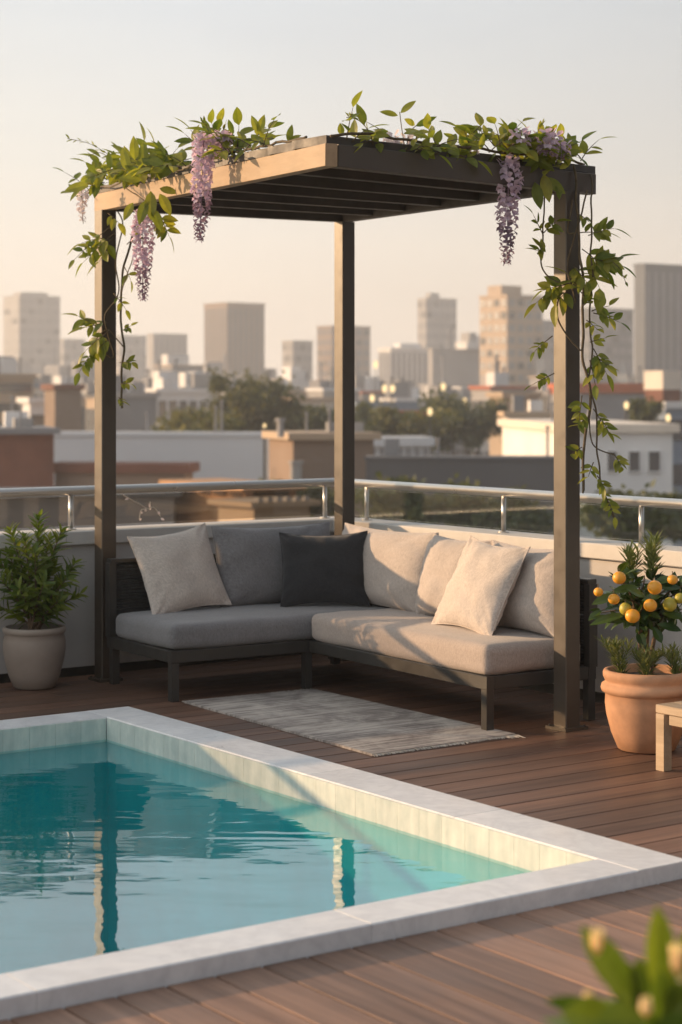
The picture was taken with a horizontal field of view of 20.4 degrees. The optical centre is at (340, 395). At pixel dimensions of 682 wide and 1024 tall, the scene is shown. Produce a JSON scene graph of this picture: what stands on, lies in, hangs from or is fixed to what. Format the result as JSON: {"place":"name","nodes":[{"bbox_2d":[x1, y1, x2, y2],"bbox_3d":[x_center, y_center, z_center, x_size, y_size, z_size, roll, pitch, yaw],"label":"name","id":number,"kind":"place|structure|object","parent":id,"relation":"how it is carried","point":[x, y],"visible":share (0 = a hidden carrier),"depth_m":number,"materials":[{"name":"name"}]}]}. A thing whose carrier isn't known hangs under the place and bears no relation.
{"place":"outdoors","nodes":[
{"label":"outdoors","id":0,"kind":"place"},
{"bbox_2d":[0,356,36,425],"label":"office building","id":1,"kind":"structure","parent":0,"point":[13,383],"depth_m":202.14,"materials":[{"name":"grey glass"}]},
{"bbox_2d":[16,361,31,373],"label":"building","id":2,"kind":"structure","parent":0,"point":[26,367],"depth_m":735.68,"materials":[{"name":"concrete"}]},
{"bbox_2d":[16,397,43,425],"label":"white house","id":3,"kind":"structure","parent":0,"point":[33,407],"depth_m":170.36,"materials":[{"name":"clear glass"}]},
{"bbox_2d":[0,396,60,486],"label":"brick building","id":4,"kind":"structure","parent":0,"point":[26,453],"depth_m":78.80,"materials":[{"name":"brick"}]},
{"bbox_2d":[2,292,60,374],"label":"tower","id":5,"kind":"structure","parent":0,"point":[31,326],"depth_m":825.77,"materials":[{"name":"concrete"}]},
{"bbox_2d":[18,357,50,396],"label":"building","id":6,"kind":"structure","parent":0,"point":[39,380],"depth_m":295.25,"materials":[{"name":"grey concrete"}]},
{"bbox_2d":[44,347,70,381],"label":"building","id":7,"kind":"structure","parent":0,"point":[52,370],"depth_m":642.79,"materials":[{"name":"concrete"}]},
{"bbox_2d":[41,384,84,430],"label":"brick block","id":8,"kind":"structure","parent":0,"point":[62,406],"depth_m":165.72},
{"bbox_2d":[53,362,85,430],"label":"building","id":9,"kind":"structure","parent":0,"point":[68,379],"depth_m":261.99,"materials":[{"name":"beige concrete"}]},
{"bbox_2d":[60,339,85,365],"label":"tower","id":10,"kind":"structure","parent":0,"point":[72,350],"depth_m":902.40,"materials":[{"name":"concrete"}]},
{"bbox_2d":[71,361,94,383],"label":"building","id":11,"kind":"structure","parent":0,"point":[90,379],"depth_m":484.83,"materials":[{"name":"concrete"}]},
{"bbox_2d":[81,380,94,430],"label":"building","id":12,"kind":"structure","parent":0,"point":[88,392],"depth_m":242.74,"materials":[{"name":"beige concrete"}]},
{"bbox_2d":[0,487,182,530],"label":"flat building","id":13,"kind":"structure","parent":0,"point":[17,510],"depth_m":64.06,"materials":[{"name":"concrete"}]},
{"bbox_2d":[54,461,199,486],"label":"brick building","id":14,"kind":"structure","parent":0,"point":[74,473],"depth_m":79.64,"materials":[{"name":"brown brick"}]},
{"bbox_2d":[116,369,137,381],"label":"building","id":15,"kind":"structure","parent":0,"point":[126,372],"depth_m":526.58,"materials":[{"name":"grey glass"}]},
{"bbox_2d":[116,335,146,380],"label":"tower","id":16,"kind":"structure","parent":0,"point":[135,345],"depth_m":863.88,"materials":[{"name":"concrete"}]},
{"bbox_2d":[116,375,159,430],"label":"office building","id":17,"kind":"structure","parent":0,"point":[131,416],"depth_m":191.76,"materials":[{"name":"concrete"}]},
{"bbox_2d":[142,355,146,377],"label":"building","id":18,"kind":"structure","parent":0,"point":[144,357],"depth_m":563.42,"materials":[{"name":"concrete"}]},
{"bbox_2d":[136,360,178,387],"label":"building","id":19,"kind":"structure","parent":0,"point":[148,382],"depth_m":328.54,"materials":[{"name":"concrete"}]},
{"bbox_2d":[54,400,268,486],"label":"warehouse","id":20,"kind":"structure","parent":0,"point":[230,455],"depth_m":90.94,"materials":[{"name":"metal"}]},
{"bbox_2d":[146,333,187,377],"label":"tower","id":21,"kind":"structure","parent":0,"point":[159,345],"depth_m":763.23,"materials":[{"name":"concrete"}]},
{"bbox_2d":[154,354,204,380],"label":"building","id":22,"kind":"structure","parent":0,"point":[183,366],"depth_m":477.41,"materials":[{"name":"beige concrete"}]},
{"bbox_2d":[145,359,217,427],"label":"office building","id":23,"kind":"structure","parent":0,"point":[172,394],"depth_m":211.44,"materials":[{"name":"grey concrete"}]},
{"bbox_2d":[159,401,165,418],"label":"window","id":24,"kind":"structure","parent":23,"relation":"in","point":[162,404],"depth_m":210.31,"materials":[{"name":"grey glass"}]},
{"bbox_2d":[169,401,176,418],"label":"window","id":25,"kind":"structure","parent":23,"relation":"in","point":[172,404],"depth_m":210.98,"materials":[{"name":"grey glass"}]},
{"bbox_2d":[179,401,186,410],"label":"window","id":26,"kind":"structure","parent":23,"relation":"in","point":[182,404],"depth_m":211.81,"materials":[{"name":"grey glass"}]},
{"bbox_2d":[190,401,196,410],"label":"window","id":27,"kind":"structure","parent":23,"relation":"in","point":[192,403],"depth_m":212.58,"materials":[{"name":"grey glass"}]},
{"bbox_2d":[141,405,246,431],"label":"city tree","id":28,"kind":"object","parent":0,"point":[189,419],"visible":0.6,"depth_m":118.49,"materials":[{"name":"green plant"}]},
{"bbox_2d":[178,363,220,397],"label":"building","id":29,"kind":"structure","parent":0,"point":[197,379],"depth_m":293.17,"materials":[{"name":"grey concrete"}]},
{"bbox_2d":[203,362,225,382],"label":"building","id":30,"kind":"structure","parent":0,"point":[218,365],"depth_m":532.07,"materials":[{"name":"concrete"}]},
{"bbox_2d":[159,478,305,522],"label":"orange building","id":31,"kind":"structure","parent":0,"point":[192,506],"depth_m":64.13,"materials":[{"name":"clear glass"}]},
{"bbox_2d":[253,494,288,496],"bbox_3d":[-2.300,3.294,62.538,1.360,0.055,0.100,0,0,-35],"label":"window","id":32,"kind":"structure","parent":31,"relation":"in","point":[267,494],"depth_m":62.50,"materials":[{"name":"black glass"}]},
{"bbox_2d":[253,491,288,493],"bbox_3d":[-2.300,3.190,62.538,1.360,0.055,0.100,0,0,-35],"label":"window","id":33,"kind":"structure","parent":31,"relation":"in","point":[263,491],"depth_m":62.49,"materials":[{"name":"glass"}]},
{"bbox_2d":[203,302,265,382],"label":"tower","id":34,"kind":"structure","parent":0,"point":[234,332],"depth_m":644.94,"materials":[{"name":"concrete"},{"name":"window glass"}]},
{"bbox_2d":[223,355,247,381],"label":"building","id":35,"kind":"structure","parent":0,"point":[237,376],"depth_m":625.30,"materials":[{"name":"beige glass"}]},
{"bbox_2d":[200,367,312,431],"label":"city tree","id":36,"kind":"object","parent":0,"point":[255,404],"visible":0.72,"depth_m":128.99,"materials":[{"name":"green plant"}]},
{"bbox_2d":[207,496,320,521],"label":"shed","id":37,"kind":"structure","parent":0,"point":[250,508],"depth_m":56.65,"materials":[{"name":"concrete"}]},
{"bbox_2d":[263,423,265,479],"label":"street lamp","id":38,"kind":"object","parent":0,"point":[264,454],"visible":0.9,"depth_m":87.95,"materials":[{"name":"grey metal"}]},
{"bbox_2d":[265,368,276,384],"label":"building","id":39,"kind":"structure","parent":0,"point":[273,373],"depth_m":656.55,"materials":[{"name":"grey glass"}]},
{"bbox_2d":[271,371,308,396],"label":"building","id":40,"kind":"structure","parent":0,"point":[300,380],"depth_m":317.59,"materials":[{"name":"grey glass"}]},
{"bbox_2d":[289,461,295,478],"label":"flue pipe","id":41,"kind":"object","parent":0,"point":[292,469],"visible":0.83,"depth_m":70.88,"materials":[{"name":"metal"}]},
{"bbox_2d":[282,366,308,380],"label":"building","id":42,"kind":"structure","parent":0,"point":[291,368],"depth_m":623.48,"materials":[{"name":"beige glass"}]},
{"bbox_2d":[259,476,333,516],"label":"city tree","id":43,"kind":"object","parent":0,"point":[314,493],"visible":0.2,"depth_m":69.32,"materials":[{"name":"green plant"}]},
{"bbox_2d":[281,340,313,379],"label":"tower","id":44,"kind":"structure","parent":0,"point":[296,353],"depth_m":692.94,"materials":[{"name":"concrete"}]},
{"bbox_2d":[296,461,303,478],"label":"flue pipe","id":45,"kind":"object","parent":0,"point":[299,469],"visible":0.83,"depth_m":70.87,"materials":[{"name":"metal"}]},
{"bbox_2d":[281,397,333,408],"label":"building","id":46,"kind":"structure","parent":0,"point":[328,402],"depth_m":201.61,"materials":[{"name":"grey concrete"}]},
{"bbox_2d":[299,403,333,430],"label":"city tree","id":47,"kind":"object","parent":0,"point":[319,415],"visible":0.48,"depth_m":134.17,"materials":[{"name":"green plant"}]},
{"bbox_2d":[318,363,322,379],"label":"building","id":48,"kind":"structure","parent":0,"point":[320,370],"depth_m":522.96,"materials":[{"name":"concrete"}]},
{"bbox_2d":[262,410,381,517],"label":"brown building","id":49,"kind":"structure","parent":0,"point":[313,451],"depth_m":74.58,"materials":[{"name":"concrete"}]},
{"bbox_2d":[275,418,285,436],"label":"flue pipe","id":50,"kind":"object","parent":49,"relation":"on","point":[280,427],"visible":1,"depth_m":72.89,"materials":[{"name":"metal"}]},
{"bbox_2d":[305,367,361,401],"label":"building","id":51,"kind":"structure","parent":0,"point":[321,388],"depth_m":294.45,"materials":[{"name":"concrete"}]},
{"bbox_2d":[0,653,681,857],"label":"wood deck","id":52,"kind":"structure","parent":0,"point":[594,779],"depth_m":8.19,"materials":[{"name":"brown wood"}]},
{"bbox_2d":[0,509,87,689],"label":"potted shrub","id":53,"kind":"object","parent":52,"relation":"on","point":[34,652],"visible":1,"depth_m":9.63,"materials":[{"name":"green plant"}]},
{"bbox_2d":[0,706,681,1020],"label":"swimming pool","id":54,"kind":"structure","parent":52,"relation":"in","point":[141,850],"depth_m":7.48,"materials":[{"name":"liquid"}]},
{"bbox_2d":[88,135,595,731],"bbox_3d":[0.045,0.191,9.280,1.764,2.617,2.828,0,0,-28],"label":"pergola","id":55,"kind":"object","parent":52,"relation":"on","point":[342,183],"visible":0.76,"depth_m":8.78,"materials":[{"name":"brown metal"}]},
{"bbox_2d":[52,107,306,409],"bbox_3d":[-0.922,-0.638,9.037,0.708,1.427,2.842,0,0,-27],"label":"wisteria vine","id":56,"kind":"object","parent":55,"relation":"attached to","point":[135,165],"visible":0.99,"depth_m":9.05,"materials":[{"name":"green plant"}]},
{"bbox_2d":[329,90,637,528],"bbox_3d":[0.578,-0.325,8.149,1.578,1.839,0.409,0,0,-34],"label":"wisteria vine","id":57,"kind":"object","parent":55,"relation":"attached to","point":[543,148],"visible":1,"depth_m":8.38,"materials":[{"name":"green plant"}]},
{"bbox_2d":[105,521,597,730],"bbox_3d":[-0.019,1.096,9.300,1.436,0.806,2.233,0,0,-33],"label":"corner sofa","id":58,"kind":"object","parent":52,"relation":"on","point":[407,576],"visible":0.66,"depth_m":9.44,"materials":[{"name":"grey fabric"}]},
{"bbox_2d":[127,523,231,613],"bbox_3d":[-0.837,0.914,9.857,0.516,0.475,0.228,0,0,-36],"label":"throw pillow","id":59,"kind":"object","parent":58,"relation":"on","point":[179,571],"visible":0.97,"depth_m":9.79,"materials":[{"name":"beige fabric"}]},
{"bbox_2d":[279,531,369,606],"bbox_3d":[-0.089,0.921,10.051,0.485,0.399,0.203,0,0,0],"label":"throw pillow","id":60,"kind":"object","parent":58,"relation":"on","point":[322,569],"visible":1,"depth_m":9.99,"materials":[{"name":"grey fabric"}]},
{"bbox_2d":[431,535,530,635],"bbox_3d":[0.658,0.903,8.961,0.246,0.446,0.498,0,0,-30],"label":"throw pillow","id":61,"kind":"object","parent":58,"relation":"on","point":[480,586],"visible":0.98,"depth_m":8.86,"materials":[{"name":"beige fabric"}]},
{"bbox_2d":[182,689,525,756],"bbox_3d":[0.014,1.493,8.770,0.800,0.012,1.685,0,0,-33],"label":"area rug","id":62,"kind":"object","parent":52,"relation":"on","point":[370,728],"visible":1,"depth_m":8.65,"materials":[{"name":"grey fabric"}]},
{"bbox_2d":[333,518,681,703],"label":"parapet wall","id":63,"kind":"structure","parent":52,"relation":"on","point":[600,559],"depth_m":9.29,"materials":[{"name":"concrete"}]},
{"bbox_2d":[355,479,681,545],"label":"glass railing","id":64,"kind":"object","parent":63,"relation":"on","point":[640,502],"visible":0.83,"depth_m":10.00,"materials":[{"name":"metal"}]},
{"bbox_2d":[588,529,681,753],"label":"potted citrus","id":65,"kind":"object","parent":52,"relation":"on","point":[636,693],"visible":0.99,"depth_m":7.90,"materials":[{"name":"ceramic"}]},
{"bbox_2d":[656,701,681,771],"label":"side table","id":66,"kind":"object","parent":52,"relation":"on","point":[668,715],"visible":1,"depth_m":7.56,"materials":[{"name":"brown wood"}]},
{"bbox_2d":[0,879,681,1023],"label":"wood deck front","id":67,"kind":"structure","parent":0,"point":[519,968],"depth_m":4.86,"materials":[{"name":"brown wood"}]},
{"bbox_2d":[541,905,681,1023],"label":"flowering shrub","id":68,"kind":"object","parent":67,"relation":"on","point":[649,991],"visible":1,"depth_m":2.45,"materials":[{"name":"green plant"}]},
{"bbox_2d":[0,0,681,379],"label":"sky","id":69,"kind":"structure","parent":0,"point":[88,70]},
{"bbox_2d":[316,325,370,379],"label":"tower","id":70,"kind":"structure","parent":0,"point":[325,345],"depth_m":706.49,"materials":[{"name":"beige concrete"}]},
{"bbox_2d":[355,399,372,431],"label":"city tree","id":71,"kind":"object","parent":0,"point":[362,413],"visible":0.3,"depth_m":139.32,"materials":[{"name":"green plant"}]},
{"bbox_2d":[355,373,384,401],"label":"building","id":72,"kind":"structure","parent":0,"point":[366,383],"depth_m":322.54,"materials":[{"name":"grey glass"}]},
{"bbox_2d":[373,360,377,401],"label":"street lamp","id":73,"kind":"object","parent":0,"point":[375,364],"visible":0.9,"depth_m":299.94,"materials":[{"name":"grey paint"}]},
{"bbox_2d":[355,402,420,416],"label":"building","id":74,"kind":"structure","parent":0,"point":[406,405],"depth_m":203.03,"materials":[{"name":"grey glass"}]},
{"bbox_2d":[379,377,422,407],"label":"building","id":75,"kind":"structure","parent":0,"point":[405,391],"depth_m":310.51,"materials":[{"name":"concrete"}]},
{"bbox_2d":[375,410,427,416],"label":"building","id":76,"kind":"structure","parent":0,"point":[423,413],"depth_m":151.60,"materials":[{"name":"grey glass"}]},
{"bbox_2d":[377,343,429,387],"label":"tower","id":77,"kind":"structure","parent":0,"point":[407,361],"depth_m":563.89,"materials":[{"name":"white concrete"}]},
{"bbox_2d":[374,436,434,454],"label":"building","id":78,"kind":"structure","parent":0,"point":[414,445],"depth_m":110.26,"materials":[{"name":"concrete"}]},
{"bbox_2d":[355,401,462,435],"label":"city tree","id":79,"kind":"object","parent":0,"point":[384,420],"visible":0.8,"depth_m":133.37,"materials":[{"name":"green plant"}]},
{"bbox_2d":[428,408,431,454],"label":"street lamp","id":80,"kind":"object","parent":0,"point":[429,411],"visible":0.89,"depth_m":127.95,"materials":[{"name":"grey metal"}]},
{"bbox_2d":[417,293,456,348],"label":"tower","id":81,"kind":"structure","parent":0,"point":[436,317],"depth_m":783.74,"materials":[{"name":"concrete"}]},
{"bbox_2d":[418,356,457,397],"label":"building","id":82,"kind":"structure","parent":0,"point":[423,388],"depth_m":536.38,"materials":[{"name":"concrete"}]},
{"bbox_2d":[421,386,470,454],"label":"building","id":83,"kind":"structure","parent":0,"point":[464,392],"depth_m":292.18,"materials":[{"name":"concrete"}]},
{"bbox_2d":[427,329,479,386],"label":"tower","id":84,"kind":"structure","parent":0,"point":[462,364],"depth_m":550.40,"materials":[{"name":"concrete"}]},
{"bbox_2d":[355,471,553,534],"bbox_3d":[3.567,8.436,60.139,6.925,12.169,3.956,0,0,6],"label":"city tree","id":85,"kind":"object","parent":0,"point":[525,515],"visible":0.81,"depth_m":59.19,"materials":[{"name":"green plant"}]},
{"bbox_2d":[364,426,553,534],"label":"dark warehouse","id":86,"kind":"structure","parent":0,"point":[514,471],"depth_m":67.71,"materials":[{"name":"grey concrete"}]},
{"bbox_2d":[416,383,510,454],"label":"city tree","id":87,"kind":"object","parent":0,"point":[471,429],"visible":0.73,"depth_m":139.12,"materials":[{"name":"green plant"}]},
{"bbox_2d":[468,355,538,454],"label":"building","id":88,"kind":"structure","parent":0,"point":[496,381],"depth_m":258.34,"materials":[{"name":"concrete"}]},
{"bbox_2d":[478,285,542,385],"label":"tower","id":89,"kind":"structure","parent":0,"point":[510,335],"depth_m":473.46,"materials":[{"name":"beige concrete"}]},
{"bbox_2d":[486,392,541,454],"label":"building","id":90,"kind":"structure","parent":0,"point":[495,446],"depth_m":180.97,"materials":[{"name":"beige concrete"}]},
{"bbox_2d":[497,389,551,454],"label":"white building","id":91,"kind":"structure","parent":0,"point":[534,411],"depth_m":112.16,"materials":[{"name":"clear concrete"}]},
{"bbox_2d":[532,391,547,410],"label":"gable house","id":92,"kind":"structure","parent":0,"point":[544,397],"depth_m":190.43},
{"bbox_2d":[528,359,553,385],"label":"building","id":93,"kind":"structure","parent":0,"point":[544,364],"depth_m":468.83,"materials":[{"name":"grey glass"}]},
{"bbox_2d":[534,370,553,390],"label":"building","id":94,"kind":"structure","parent":0,"point":[544,387],"depth_m":297.32,"materials":[{"name":"concrete"}]},
{"bbox_2d":[543,320,553,375],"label":"tower","id":95,"kind":"structure","parent":0,"point":[548,331],"depth_m":602.59,"materials":[{"name":"beige concrete"}]},
{"bbox_2d":[497,402,679,545],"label":"white building","id":96,"kind":"structure","parent":0,"point":[645,449],"depth_m":78.20,"materials":[{"name":"white paint"}]},
{"bbox_2d":[606,451,617,471],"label":"window","id":97,"kind":"structure","parent":96,"relation":"in","point":[610,458],"depth_m":78.05,"materials":[{"name":"grey glass"}]},
{"bbox_2d":[628,450,640,471],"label":"window","id":98,"kind":"structure","parent":96,"relation":"in","point":[634,457],"depth_m":78.13,"materials":[{"name":"grey glass"}]},
{"bbox_2d":[647,450,660,471],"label":"window","id":99,"kind":"structure","parent":96,"relation":"in","point":[653,456],"depth_m":78.17,"materials":[{"name":"grey glass"}]},
{"bbox_2d":[548,383,644,420],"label":"long building","id":100,"kind":"structure","parent":0,"point":[609,402],"depth_m":170.43,"materials":[{"name":"grey concrete"}]},
{"bbox_2d":[580,308,633,382],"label":"tower","id":101,"kind":"structure","parent":0,"point":[617,350],"depth_m":565.05,"materials":[{"name":"concrete"}]},
{"bbox_2d":[616,364,633,382],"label":"building","id":102,"kind":"structure","parent":0,"point":[624,370],"depth_m":475.46,"materials":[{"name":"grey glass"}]},
{"bbox_2d":[624,401,628,420],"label":"street lamp","id":103,"kind":"object","parent":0,"point":[626,405],"visible":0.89,"depth_m":109.94,"materials":[{"name":"grey paint"}]},
{"bbox_2d":[580,479,681,544],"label":"city tree","id":104,"kind":"object","parent":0,"point":[668,521],"visible":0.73,"depth_m":55.59,"materials":[{"name":"green plant"}]},
{"bbox_2d":[626,366,640,382],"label":"building","id":105,"kind":"structure","parent":0,"point":[628,376],"depth_m":300.45,"materials":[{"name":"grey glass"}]},
{"bbox_2d":[627,396,665,421],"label":"city tree","id":106,"kind":"object","parent":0,"point":[642,410],"visible":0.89,"depth_m":119.36,"materials":[{"name":"green plant"}]},
{"bbox_2d":[633,263,681,382],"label":"tower","id":107,"kind":"structure","parent":0,"point":[657,317],"depth_m":422.43,"materials":[{"name":"concrete"}]},
{"bbox_2d":[644,371,681,401],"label":"building","id":108,"kind":"structure","parent":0,"point":[659,386],"depth_m":150.62,"materials":[{"name":"beige concrete"}]},
{"bbox_2d":[653,402,681,545],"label":"building","id":109,"kind":"structure","parent":0,"point":[673,410],"depth_m":140.56,"materials":[{"name":"grey concrete"}]},
{"label":"deck underlay","id":110,"kind":"structure","parent":0,"visible":0},
{"bbox_2d":[0,516,355,682],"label":"parapet wall","id":111,"kind":"structure","parent":110,"relation":"on","point":[79,634],"depth_m":10.19,"materials":[{"name":"concrete"}]},
{"bbox_2d":[0,478,333,529],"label":"glass railing","id":112,"kind":"object","parent":111,"relation":"on","point":[71,491],"visible":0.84,"depth_m":10.57,"materials":[{"name":"metal"}]},
{"bbox_2d":[123,495,163,520],"bbox_3d":[-1.101,0.618,10.480,0.257,0.151,0.045,0,0,-34],"label":"dry sprig","id":113,"kind":"object","parent":112,"relation":"attached to","point":[144,508],"visible":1,"depth_m":10.47,"materials":[{"name":"plant"}]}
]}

